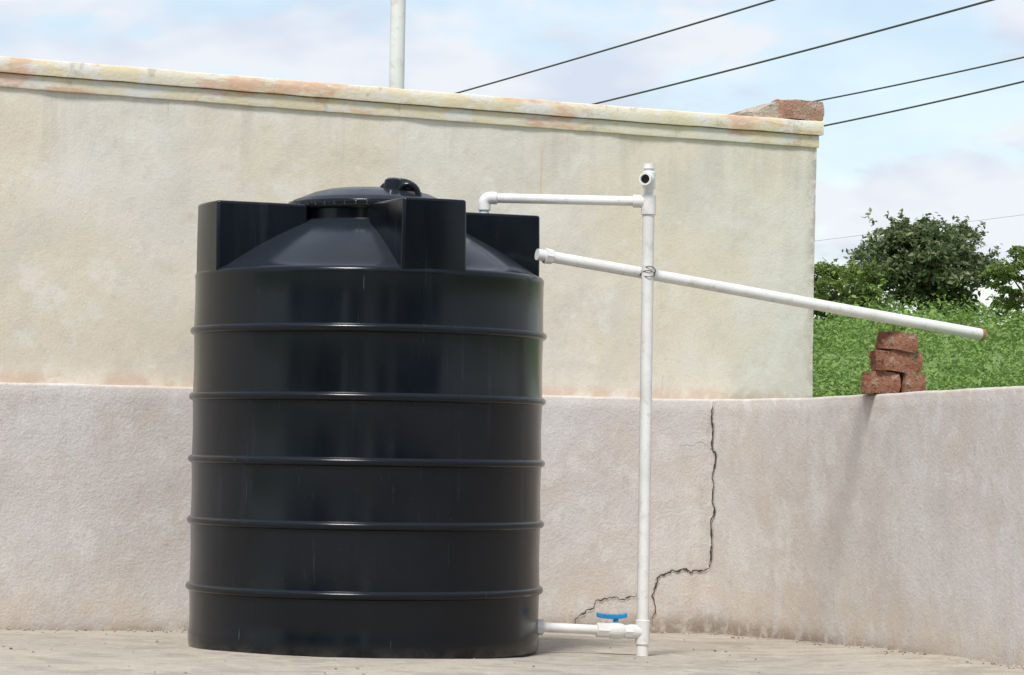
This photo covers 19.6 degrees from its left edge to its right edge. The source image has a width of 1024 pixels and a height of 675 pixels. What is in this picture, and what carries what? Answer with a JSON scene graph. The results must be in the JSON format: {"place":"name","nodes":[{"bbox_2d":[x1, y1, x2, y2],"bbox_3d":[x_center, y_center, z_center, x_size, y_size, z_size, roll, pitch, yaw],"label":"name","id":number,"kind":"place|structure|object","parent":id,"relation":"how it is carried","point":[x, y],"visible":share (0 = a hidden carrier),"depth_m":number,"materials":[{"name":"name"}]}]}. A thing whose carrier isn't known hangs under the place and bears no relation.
{"place":"outdoors","nodes":[
{"label":"outdoors","id":0,"kind":"place"},
{"bbox_2d":[0,630,1023,674],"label":"concrete yard","id":1,"kind":"structure","parent":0,"point":[168,653],"depth_m":9.41,"materials":[{"name":"beige concrete"}]},
{"bbox_2d":[185,178,546,658],"bbox_3d":[-0.487,0.262,9.997,1.203,1.586,1.203,1,-2,0],"label":"water tank","id":2,"kind":"object","parent":1,"relation":"on","point":[364,457],"visible":1,"depth_m":9.49,"materials":[{"name":"black plastic"}]},
{"bbox_2d":[0,382,1023,666],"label":"boundary wall","id":3,"kind":"structure","parent":1,"relation":"on","point":[884,520],"depth_m":10.83,"materials":[{"name":"beige paint"}]},
{"bbox_2d":[651,565,709,617],"bbox_3d":[0.677,1.038,11.905,0.276,0.244,0.005,2,-2,-28],"label":"crack","id":4,"kind":"object","parent":3,"relation":"attached to","point":[679,570],"visible":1,"depth_m":11.88,"materials":[{"name":"grey concrete"}]},
{"bbox_2d":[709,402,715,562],"bbox_3d":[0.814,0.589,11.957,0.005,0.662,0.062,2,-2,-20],"label":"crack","id":5,"kind":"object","parent":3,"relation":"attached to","point":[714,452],"visible":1,"depth_m":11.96,"materials":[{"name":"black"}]},
{"bbox_2d":[862,371,899,393],"bbox_3d":[1.322,0.162,10.578,0.141,0.085,0.109,1,-2,6],"label":"brick","id":6,"kind":"object","parent":3,"relation":"on","point":[879,382],"visible":0.98,"depth_m":10.53,"materials":[{"name":"red brick"}]},
{"bbox_2d":[868,349,922,372],"bbox_3d":[1.369,0.086,10.569,0.178,0.084,0.110,3,-2,-7],"label":"brick","id":7,"kind":"object","parent":6,"relation":"on","point":[889,361],"visible":1,"depth_m":10.52,"materials":[{"name":"red brick"}]},
{"bbox_2d":[875,330,918,352],"bbox_3d":[1.375,0.014,10.563,0.150,0.079,0.110,5,-2,3],"label":"brick","id":8,"kind":"object","parent":7,"relation":"on","point":[891,340],"visible":1,"depth_m":10.51,"materials":[{"name":"red brick"}]},
{"bbox_2d":[900,372,925,392],"bbox_3d":[1.424,0.163,10.559,0.084,0.079,0.108,1,-2,-9],"label":"brick","id":9,"kind":"object","parent":3,"relation":"on","point":[910,382],"visible":0.81,"depth_m":10.51,"materials":[{"name":"red brick"}]},
{"bbox_2d":[2,627,1023,673],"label":"pebbles","id":10,"kind":"object","parent":1,"relation":"on","point":[715,633],"visible":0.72,"depth_m":10.45,"materials":[{"name":"stone"}]},
{"bbox_2d":[478,164,655,655],"bbox_3d":[0.176,0.249,10.038,0.608,1.694,0.173,1,-2,0],"label":"pvc pipework","id":11,"kind":"object","parent":1,"relation":"on","point":[638,631],"visible":0.97,"depth_m":10.05,"materials":[{"name":"white plastic"}]},
{"bbox_2d":[535,248,985,340],"bbox_3d":[0.901,-0.147,10.291,1.754,0.267,0.107,2,-2,-22],"label":"inlet pipe","id":12,"kind":"object","parent":11,"relation":"attached to","point":[547,256],"visible":0.98,"depth_m":10.29,"materials":[{"name":"white plastic"}]},
{"bbox_2d":[0,0,1023,324],"label":"sky","id":13,"kind":"structure","parent":0,"point":[961,157],"materials":[{"name":"blue"}]},
{"bbox_2d":[456,0,774,92],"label":"overhead cable","id":14,"kind":"object","parent":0,"point":[728,13],"visible":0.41,"depth_m":34.27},
{"bbox_2d":[592,0,993,104],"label":"overhead cable","id":15,"kind":"object","parent":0,"point":[895,26],"visible":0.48,"depth_m":34.11,"materials":[{"name":"black rubber"}]},
{"bbox_2d":[813,318,1023,394],"bbox_3d":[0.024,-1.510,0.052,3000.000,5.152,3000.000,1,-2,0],"label":"ground","id":16,"kind":"structure","parent":0,"point":[999,359],"depth_m":48.90,"materials":[{"name":"green plant"}]},
{"bbox_2d":[389,0,405,88],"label":"white pole","id":17,"kind":"object","parent":16,"relation":"on","point":[397,44],"depth_m":14.03,"materials":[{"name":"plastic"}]},
{"bbox_2d":[0,87,815,398],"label":"cream plastered wall","id":18,"kind":"structure","parent":16,"relation":"on","point":[102,197],"depth_m":11.47,"materials":[{"name":"paint"}]},
{"bbox_2d":[0,73,818,147],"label":"cornice lower band","id":19,"kind":"object","parent":18,"relation":"attached to","point":[47,83],"visible":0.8,"depth_m":11.44,"materials":[{"name":"paint"}]},
{"bbox_2d":[0,56,823,135],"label":"cornice upper band","id":20,"kind":"object","parent":19,"relation":"on","point":[92,71],"visible":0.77,"depth_m":11.43,"materials":[{"name":"paint"}]},
{"bbox_2d":[730,99,823,121],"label":"broken brick pier","id":21,"kind":"structure","parent":20,"relation":"on","point":[798,109],"depth_m":12.29,"materials":[{"name":"red brick"}]},
{"bbox_2d":[814,249,899,324],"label":"tree","id":22,"kind":"object","parent":16,"relation":"on","point":[829,274],"visible":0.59,"depth_m":83.40,"materials":[{"name":"green plant"}]},
{"bbox_2d":[813,284,1023,396],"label":"shrub mass","id":23,"kind":"object","parent":16,"relation":"on","point":[845,334],"visible":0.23,"depth_m":48.52,"materials":[{"name":"green plant"}]},
{"bbox_2d":[842,208,1020,315],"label":"tree","id":24,"kind":"object","parent":16,"relation":"on","point":[925,261],"visible":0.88,"depth_m":91.18,"materials":[{"name":"green plant"}]},
{"bbox_2d":[981,245,1023,320],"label":"tree","id":25,"kind":"object","parent":16,"relation":"on","point":[1007,270],"visible":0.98,"depth_m":88.12,"materials":[{"name":"green plant"}]},
{"bbox_2d":[818,215,1018,240],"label":"overhead cable","id":26,"kind":"object","parent":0,"point":[915,228],"visible":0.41,"depth_m":60.12,"materials":[{"name":"black rubber"}]},
{"bbox_2d":[815,56,1023,101],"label":"overhead cable","id":27,"kind":"object","parent":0,"point":[921,79],"visible":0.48,"depth_m":37.20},
{"bbox_2d":[824,81,1023,126],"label":"overhead cable","id":28,"kind":"object","parent":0,"point":[926,103],"visible":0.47,"depth_m":37.08,"materials":[{"name":"black rubber"}]}
]}

